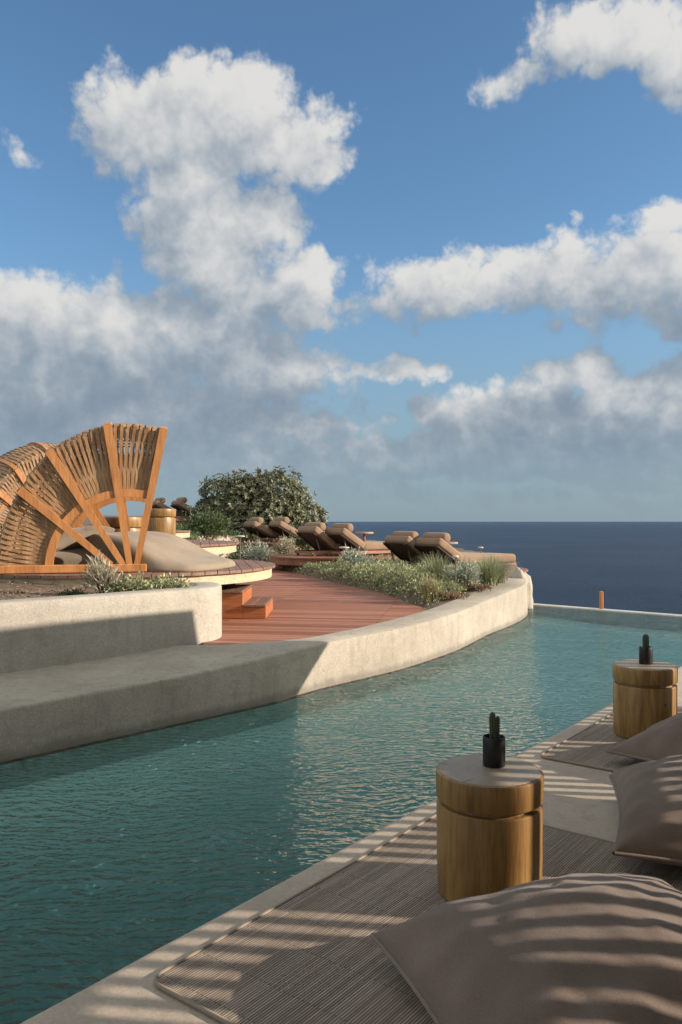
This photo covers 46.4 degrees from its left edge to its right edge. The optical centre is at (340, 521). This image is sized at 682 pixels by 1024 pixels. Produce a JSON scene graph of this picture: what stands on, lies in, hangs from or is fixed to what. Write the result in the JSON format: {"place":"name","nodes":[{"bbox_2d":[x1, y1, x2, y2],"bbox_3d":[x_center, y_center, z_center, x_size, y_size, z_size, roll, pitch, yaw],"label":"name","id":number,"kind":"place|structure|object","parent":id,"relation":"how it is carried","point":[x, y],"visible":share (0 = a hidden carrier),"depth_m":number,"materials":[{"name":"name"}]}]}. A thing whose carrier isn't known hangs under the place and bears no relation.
{"place":"outdoors","nodes":[
{"label":"outdoors","id":0,"kind":"place"},
{"bbox_2d":[0,515,516,609],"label":"ground","id":1,"kind":"structure","parent":0,"point":[44,589],"depth_m":11.21,"materials":[{"name":"soil"}]},
{"bbox_2d":[5,590,24,593],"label":"plant","id":2,"kind":"object","parent":1,"relation":"on","point":[12,592],"visible":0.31,"depth_m":7.20,"materials":[{"name":"green plant"}]},
{"bbox_2d":[0,580,100,599],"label":"leaf litter","id":3,"kind":"object","parent":1,"relation":"on","point":[12,582],"visible":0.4,"depth_m":7.36,"materials":[{"name":"brown plant"}]},
{"bbox_2d":[56,587,84,595],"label":"plant","id":4,"kind":"object","parent":1,"relation":"on","point":[73,593],"visible":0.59,"depth_m":7.13,"materials":[{"name":"green plant"}]},
{"bbox_2d":[75,549,123,593],"bbox_3d":[-2.148,0.476,7.154,0.428,0.495,0.446,0,0,0],"label":"silver shrub","id":5,"kind":"object","parent":1,"relation":"on","point":[101,577],"visible":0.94,"depth_m":7.10,"materials":[{"name":"green plant"}]},
{"bbox_2d":[0,582,221,672],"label":"planter wall","id":6,"kind":"structure","parent":1,"relation":"on","point":[39,632],"depth_m":6.45,"materials":[{"name":"paint"}]},
{"bbox_2d":[99,571,157,592],"bbox_3d":[-1.908,0.581,7.124,0.568,0.290,0.421,0,0,0],"label":"flowering shrub","id":7,"kind":"object","parent":1,"relation":"on","point":[133,584],"visible":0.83,"depth_m":7.04,"materials":[{"name":"green plant"}]},
{"bbox_2d":[0,559,274,588],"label":"daybed platform","id":8,"kind":"structure","parent":1,"relation":"on","point":[241,571],"depth_m":8.43,"materials":[{"name":"beige concrete"}]},
{"bbox_2d":[0,442,67,533],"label":"daybed hood","id":9,"kind":"object","parent":8,"relation":"on","point":[23,456],"visible":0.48,"depth_m":12.29,"materials":[{"name":"brown wood"}]},
{"bbox_2d":[16,547,95,564],"bbox_3d":[-2.840,0.404,9.420,1.600,0.263,1.600,0,0,-10],"label":"mattress","id":10,"kind":"object","parent":8,"relation":"on","point":[71,556],"visible":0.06,"depth_m":8.66,"materials":[{"name":"fabric"}]},
{"bbox_2d":[56,526,114,551],"bbox_3d":[-3.154,0.246,9.200,0.920,0.284,0.840,-16,0,-29],"label":"daybed cushion","id":11,"kind":"object","parent":10,"relation":"on","point":[66,541],"visible":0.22,"depth_m":8.90,"materials":[{"name":"fabric"}]},
{"bbox_2d":[85,531,235,571],"bbox_3d":[-2.055,0.328,9.220,1.512,0.419,1.472,0,0,16],"label":"daybed cushion","id":12,"kind":"object","parent":10,"relation":"on","point":[164,552],"visible":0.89,"depth_m":8.74,"materials":[{"name":"fabric"}]},
{"bbox_2d":[0,422,167,573],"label":"daybed hood","id":13,"kind":"object","parent":8,"relation":"on","point":[89,482],"visible":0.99,"depth_m":8.33,"materials":[{"name":"brown wood"}]},
{"bbox_2d":[104,517,142,531],"bbox_3d":[-2.881,0.240,10.550,0.521,0.596,0.520,0,0,-10],"label":"stump table","id":14,"kind":"object","parent":8,"relation":"on","point":[135,523],"visible":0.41,"depth_m":10.35,"materials":[{"name":"brown wood"}]},
{"bbox_2d":[143,573,192,588],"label":"flowering shrub","id":15,"kind":"object","parent":1,"relation":"on","point":[166,582],"visible":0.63,"depth_m":7.23,"materials":[{"name":"green plant"}]},
{"bbox_2d":[176,530,190,537],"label":"daybed platform","id":16,"kind":"structure","parent":1,"relation":"on","point":[183,533],"depth_m":16.90,"materials":[{"name":"beige concrete"}]},
{"bbox_2d":[176,504,233,539],"bbox_3d":[-3.485,0.015,20.404,1.497,0.982,1.189,0,0,0],"label":"green shrub","id":17,"kind":"object","parent":1,"relation":"on","point":[207,522],"visible":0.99,"depth_m":20.27,"materials":[{"name":"green plant"}]},
{"bbox_2d":[188,540,238,553],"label":"daybed platform","id":18,"kind":"structure","parent":1,"relation":"on","point":[216,547],"depth_m":12.23,"materials":[{"name":"beige concrete"}]},
{"bbox_2d":[147,509,175,534],"bbox_3d":[-2.720,0.074,11.999,0.460,0.527,0.461,0,0,20],"label":"stump table","id":19,"kind":"object","parent":18,"relation":"on","point":[162,520],"visible":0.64,"depth_m":11.80,"materials":[{"name":"brown wood"}]},
{"bbox_2d":[176,523,257,556],"bbox_3d":[-4.241,0.591,18.707,3.729,1.240,10.764,0,0,0],"label":"lawn cover","id":20,"kind":"object","parent":1,"relation":"on","point":[196,535],"visible":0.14,"depth_m":21.20,"materials":[{"name":"green plant"}]},
{"bbox_2d":[235,535,244,559],"bbox_3d":[-2.100,0.745,16.600,0.200,0.910,0.200,0,0,0],"label":"garden lamp","id":21,"kind":"object","parent":1,"relation":"on","point":[240,536],"visible":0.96,"depth_m":16.59,"materials":[{"name":"metal"}]},
{"bbox_2d":[225,543,262,560],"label":"green shrub","id":22,"kind":"object","parent":1,"relation":"on","point":[235,556],"visible":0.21,"depth_m":19.75,"materials":[{"name":"green plant"}]},
{"bbox_2d":[236,535,274,561],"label":"silver shrub","id":23,"kind":"object","parent":1,"relation":"on","point":[254,553],"visible":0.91,"depth_m":19.12,"materials":[{"name":"green plant"}]},
{"bbox_2d":[188,465,328,533],"bbox_3d":[-2.651,-0.505,25.171,4.592,2.548,3.195,0,0,0],"label":"bush","id":24,"kind":"object","parent":1,"relation":"on","point":[251,495],"visible":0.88,"depth_m":24.55,"materials":[{"name":"green plant"}]},
{"bbox_2d":[0,577,527,764],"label":"pool wall","id":25,"kind":"structure","parent":1,"relation":"on","point":[56,709],"depth_m":6.16,"materials":[{"name":"paint"}]},
{"bbox_2d":[512,567,532,617],"bbox_3d":[3.055,1.325,13.546,0.344,1.084,0.786,0,0,0],"label":"wall end","id":26,"kind":"object","parent":25,"relation":"on","point":[519,573],"visible":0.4,"depth_m":13.27,"materials":[{"name":"beige concrete"}]},
{"bbox_2d":[236,540,310,550],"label":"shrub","id":27,"kind":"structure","parent":1,"relation":"on","point":[270,544],"depth_m":21.21,"materials":[{"name":"green plant"}]},
{"bbox_2d":[243,517,283,541],"bbox_3d":[-1.721,0.230,22.869,2.084,0.697,0.748,0,0,-30],"label":"sun lounger","id":28,"kind":"object","parent":27,"relation":"on","point":[254,525],"visible":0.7,"depth_m":22.28,"materials":[{"name":"beige fabric"}]},
{"bbox_2d":[268,517,324,542],"bbox_3d":[-0.979,0.226,22.521,2.079,0.703,0.748,0,0,-30],"label":"sun lounger","id":29,"kind":"object","parent":27,"relation":"on","point":[280,526],"visible":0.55,"depth_m":21.91,"materials":[{"name":"beige fabric"}]},
{"bbox_2d":[271,536,297,553],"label":"silver shrub","id":30,"kind":"object","parent":1,"relation":"on","point":[287,547],"visible":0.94,"depth_m":18.84,"materials":[{"name":"green plant"}]},
{"bbox_2d":[282,529,310,549],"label":"green shrub","id":31,"kind":"object","parent":1,"relation":"on","point":[299,541],"visible":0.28,"depth_m":20.39,"materials":[{"name":"green plant"}]},
{"bbox_2d":[202,567,425,644],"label":"boardwalk","id":32,"kind":"structure","parent":1,"relation":"on","point":[304,606],"depth_m":9.74,"materials":[{"name":"brown wood"}]},
{"bbox_2d":[222,584,272,617],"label":"steps","id":33,"kind":"structure","parent":32,"relation":"on","point":[239,601],"depth_m":8.92,"materials":[{"name":"brown wood"}]},
{"bbox_2d":[268,553,396,565],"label":"lounger platform","id":34,"kind":"structure","parent":1,"relation":"on","point":[287,559],"depth_m":17.14,"materials":[{"name":"brown wood"}]},
{"bbox_2d":[294,522,379,555],"bbox_3d":[-0.011,0.394,18.367,2.060,0.748,0.748,0,0,-36],"label":"sun lounger","id":35,"kind":"object","parent":34,"relation":"on","point":[316,537],"visible":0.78,"depth_m":17.80,"materials":[{"name":"beige fabric"}]},
{"bbox_2d":[323,523,390,555],"bbox_3d":[0.640,0.405,18.153,2.060,0.727,0.748,0,0,-35],"label":"sun lounger","id":36,"kind":"object","parent":34,"relation":"on","point":[342,534],"visible":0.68,"depth_m":17.61,"materials":[{"name":"beige fabric"}]},
{"bbox_2d":[355,532,372,555],"bbox_3d":[0.520,0.503,17.900,0.420,0.530,0.420,0,0,0],"label":"side table","id":37,"kind":"object","parent":34,"relation":"on","point":[363,533],"visible":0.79,"depth_m":17.76,"materials":[{"name":"brown wood"}]},
{"bbox_2d":[330,558,353,572],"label":"cover shrub","id":38,"kind":"object","parent":1,"relation":"on","point":[344,566],"visible":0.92,"depth_m":14.31,"materials":[{"name":"green plant"}]},
{"bbox_2d":[338,546,373,569],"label":"silver shrub","id":39,"kind":"object","parent":1,"relation":"on","point":[356,557],"visible":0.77,"depth_m":14.53,"materials":[{"name":"green plant"}]},
{"bbox_2d":[344,564,373,579],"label":"cover shrub","id":40,"kind":"object","parent":1,"relation":"on","point":[355,570],"visible":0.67,"depth_m":13.70,"materials":[{"name":"green plant"}]},
{"bbox_2d":[352,560,373,573],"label":"cover shrub","id":41,"kind":"object","parent":1,"relation":"on","point":[359,564],"visible":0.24,"depth_m":14.21,"materials":[{"name":"green plant"}]},
{"bbox_2d":[254,540,482,608],"bbox_3d":[0.462,0.816,17.156,3.421,0.761,14.698,0,0,-14],"label":"ground cover","id":42,"kind":"object","parent":1,"relation":"on","point":[320,565],"visible":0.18,"depth_m":14.58,"materials":[{"name":"green plant"}]},
{"bbox_2d":[355,566,384,579],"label":"cover shrub","id":43,"kind":"object","parent":1,"relation":"on","point":[367,574],"visible":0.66,"depth_m":13.15,"materials":[{"name":"green plant"}]},
{"bbox_2d":[368,570,394,585],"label":"cover shrub","id":44,"kind":"object","parent":1,"relation":"on","point":[372,579],"visible":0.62,"depth_m":12.68,"materials":[{"name":"green plant"}]},
{"bbox_2d":[369,559,396,575],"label":"cover shrub","id":45,"kind":"object","parent":1,"relation":"on","point":[380,568],"visible":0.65,"depth_m":13.21,"materials":[{"name":"green plant"}]},
{"bbox_2d":[369,559,400,567],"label":"cover shrub","id":46,"kind":"object","parent":1,"relation":"on","point":[386,562],"visible":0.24,"depth_m":14.19,"materials":[{"name":"green plant"}]},
{"bbox_2d":[379,563,413,581],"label":"cover shrub","id":47,"kind":"object","parent":1,"relation":"on","point":[398,569],"visible":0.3,"depth_m":12.65,"materials":[{"name":"green plant"}]},
{"bbox_2d":[382,564,411,585],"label":"cover shrub","id":48,"kind":"object","parent":1,"relation":"on","point":[391,576],"visible":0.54,"depth_m":12.11,"materials":[{"name":"green plant"}]},
{"bbox_2d":[390,560,412,570],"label":"cover shrub","id":49,"kind":"object","parent":1,"relation":"on","point":[403,562],"visible":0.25,"depth_m":13.61,"materials":[{"name":"green plant"}]},
{"bbox_2d":[393,568,419,589],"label":"cover shrub","id":50,"kind":"object","parent":1,"relation":"on","point":[404,578],"visible":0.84,"depth_m":11.62,"materials":[{"name":"green plant"}]},
{"bbox_2d":[403,570,427,583],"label":"cover shrub","id":51,"kind":"object","parent":1,"relation":"on","point":[417,574],"visible":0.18,"depth_m":12.14,"materials":[{"name":"green plant"}]},
{"bbox_2d":[407,573,433,594],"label":"cover shrub","id":52,"kind":"object","parent":1,"relation":"on","point":[415,588],"visible":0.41,"depth_m":11.03,"materials":[{"name":"green plant"}]},
{"bbox_2d":[413,561,431,575],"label":"cover shrub","id":53,"kind":"object","parent":1,"relation":"on","point":[420,569],"visible":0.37,"depth_m":12.69,"materials":[{"name":"green plant"}]},
{"bbox_2d":[416,579,445,596],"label":"cover shrub","id":54,"kind":"object","parent":1,"relation":"on","point":[440,588],"visible":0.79,"depth_m":10.52,"materials":[{"name":"green plant"}]},
{"bbox_2d":[416,572,447,601],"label":"straw tuft","id":55,"kind":"object","parent":1,"relation":"on","point":[430,597],"visible":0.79,"depth_m":10.50,"materials":[{"name":"green plant"}]},
{"bbox_2d":[420,568,445,582],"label":"cover shrub","id":56,"kind":"object","parent":1,"relation":"on","point":[426,574],"visible":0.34,"depth_m":11.67,"materials":[{"name":"green plant"}]},
{"bbox_2d":[412,550,461,584],"bbox_3d":[1.414,0.708,11.868,0.883,0.560,0.801,0,0,39],"label":"grass tuft","id":57,"kind":"object","parent":1,"relation":"on","point":[433,564],"visible":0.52,"depth_m":11.82,"materials":[{"name":"green plant"}]},
{"bbox_2d":[431,564,453,581],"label":"cover shrub","id":58,"kind":"object","parent":1,"relation":"on","point":[441,571],"visible":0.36,"depth_m":11.74,"materials":[{"name":"green plant"}]},
{"bbox_2d":[436,590,468,599],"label":"plant","id":59,"kind":"object","parent":1,"relation":"on","point":[451,594],"visible":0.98,"depth_m":10.41,"materials":[{"name":"brown plant"}]},
{"bbox_2d":[439,580,466,593],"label":"cover shrub","id":60,"kind":"object","parent":1,"relation":"on","point":[454,587],"visible":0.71,"depth_m":10.72,"materials":[{"name":"green plant"}]},
{"bbox_2d":[438,577,467,590],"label":"cover shrub","id":61,"kind":"object","parent":1,"relation":"on","point":[460,584],"visible":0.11,"depth_m":11.06,"materials":[{"name":"green plant"}]},
{"bbox_2d":[452,555,458,583],"bbox_3d":[1.560,0.758,10.850,0.090,0.597,0.090,0,0,0],"label":"garden lamp","id":62,"kind":"object","parent":1,"relation":"on","point":[455,556],"visible":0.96,"depth_m":10.84,"materials":[{"name":"metal"}]},
{"bbox_2d":[441,557,482,591],"bbox_3d":[1.711,0.749,11.172,0.607,0.534,0.491,0,0,0],"label":"silver shrub","id":63,"kind":"object","parent":1,"relation":"on","point":[466,574],"visible":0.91,"depth_m":11.11,"materials":[{"name":"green plant"}]},
{"bbox_2d":[465,582,491,591],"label":"plant","id":64,"kind":"object","parent":1,"relation":"on","point":[482,586],"visible":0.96,"depth_m":11.08,"materials":[{"name":"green plant"}]},
{"bbox_2d":[453,552,519,585],"bbox_3d":[2.160,0.692,11.697,1.160,0.510,1.092,0,0,-43],"label":"grass tuft","id":65,"kind":"object","parent":1,"relation":"on","point":[488,575],"visible":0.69,"depth_m":11.61,"materials":[{"name":"green plant"}]},
{"bbox_2d":[475,555,519,582],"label":"grass tuft","id":66,"kind":"object","parent":1,"relation":"on","point":[503,580],"visible":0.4,"depth_m":12.17,"materials":[{"name":"green plant"}]},
{"bbox_2d":[0,607,681,1023],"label":"swimming pool water","id":67,"kind":"structure","parent":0,"point":[64,972],"depth_m":5.36,"materials":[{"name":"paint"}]},
{"bbox_2d":[533,603,681,631],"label":"pool rim","id":68,"kind":"object","parent":67,"relation":"on","point":[657,620],"visible":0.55,"depth_m":12.74,"materials":[{"name":"stone"}]},
{"bbox_2d":[599,591,602,608],"bbox_3d":[4.240,1.310,12.970,0.055,0.340,0.055,0,0,0],"label":"post","id":69,"kind":"object","parent":68,"relation":"on","point":[600,599],"visible":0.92,"depth_m":12.95,"materials":[{"name":"brown wood"}]},
{"bbox_2d":[0,0,681,521],"label":"sky","id":70,"kind":"structure","parent":0,"point":[419,260],"materials":[{"name":"blue"}]},
{"bbox_2d":[21,666,681,1023],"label":"terrace","id":71,"kind":"structure","parent":0,"point":[580,799],"depth_m":3.00,"materials":[{"name":"concrete"}]},
{"bbox_2d":[153,813,681,1023],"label":"woven mat","id":72,"kind":"object","parent":71,"relation":"on","point":[313,953],"visible":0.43,"depth_m":2.61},
{"bbox_2d":[436,754,543,901],"bbox_3d":[0.556,1.159,2.990,0.400,0.458,0.401,0,0,-20],"label":"stump table","id":73,"kind":"object","parent":72,"relation":"on","point":[489,830],"visible":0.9,"depth_m":2.83,"materials":[{"name":"brown wood"}]},
{"bbox_2d":[483,712,504,768],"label":"potted cactus","id":74,"kind":"object","parent":73,"relation":"on","point":[494,748],"visible":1,"depth_m":3.00,"materials":[{"name":"ceramic"}]},
{"bbox_2d":[370,873,681,1023],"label":"floor pillow","id":75,"kind":"object","parent":72,"relation":"on","point":[588,948],"visible":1,"depth_m":2.10,"materials":[{"name":"fabric"}]},
{"bbox_2d":[608,755,681,865],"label":"floor pillow","id":76,"kind":"object","parent":72,"relation":"on","point":[648,794],"visible":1,"depth_m":3.22,"materials":[{"name":"fabric"}]},
{"bbox_2d":[541,708,681,771],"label":"woven mat","id":77,"kind":"object","parent":71,"relation":"on","point":[588,746],"visible":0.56,"depth_m":4.85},
{"bbox_2d":[605,713,681,761],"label":"floor pillow","id":78,"kind":"object","parent":77,"relation":"on","point":[660,740],"visible":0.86,"depth_m":4.45,"materials":[{"name":"fabric"}]},
{"bbox_2d":[612,659,677,738],"bbox_3d":[1.975,1.159,5.181,0.400,0.458,0.401,0,0,0],"label":"stump table","id":79,"kind":"object","parent":77,"relation":"on","point":[644,697],"visible":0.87,"depth_m":5.03,"materials":[{"name":"brown wood"}]},
{"bbox_2d":[639,634,652,664],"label":"potted cactus","id":80,"kind":"object","parent":79,"relation":"on","point":[645,653],"visible":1,"depth_m":5.17,"materials":[{"name":"ceramic"}]},
{"bbox_2d":[297,522,681,614],"bbox_3d":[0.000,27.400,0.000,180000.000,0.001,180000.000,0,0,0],"label":"sea","id":81,"kind":"structure","parent":0,"point":[632,566],"depth_m":679.55,"materials":[{"name":"liquid"}]},
{"bbox_3d":[2.200,1.044,15.900,2.992,0.211,3.000,0,0,-10],"label":"lounger platform","id":82,"kind":"object","parent":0,"visible":0},
{"bbox_2d":[381,531,471,565],"bbox_3d":[1.840,0.564,16.023,2.060,0.748,0.748,0,0,-35],"label":"sun lounger","id":83,"kind":"object","parent":82,"relation":"on","point":[399,544],"visible":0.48,"depth_m":15.48,"materials":[{"name":"beige fabric"}]},
{"bbox_2d":[414,532,515,566],"bbox_3d":[2.430,0.575,15.568,2.060,0.727,0.748,0,0,-34],"label":"sun lounger","id":84,"kind":"object","parent":82,"relation":"on","point":[427,543],"visible":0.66,"depth_m":15.09,"materials":[{"name":"beige fabric"}]},
{"bbox_3d":[-5.300,0.274,25.800,3.492,0.652,3.500,0,0,-10],"label":"lounger platform","id":85,"kind":"object","parent":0,"visible":0},
{"bbox_2d":[152,497,187,515],"bbox_3d":[-5.126,-0.410,25.892,2.068,0.715,0.748,0,0,-28],"label":"sun lounger","id":86,"kind":"object","parent":85,"relation":"on","point":[158,503],"visible":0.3,"depth_m":25.25,"materials":[{"name":"beige fabric"}]},
{"bbox_2d":[170,497,218,519],"bbox_3d":[-4.376,-0.410,25.591,2.068,0.715,0.748,0,0,-28],"label":"sun lounger","id":87,"kind":"object","parent":85,"relation":"on","point":[178,504],"visible":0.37,"depth_m":24.95,"materials":[{"name":"beige fabric"}]}
]}

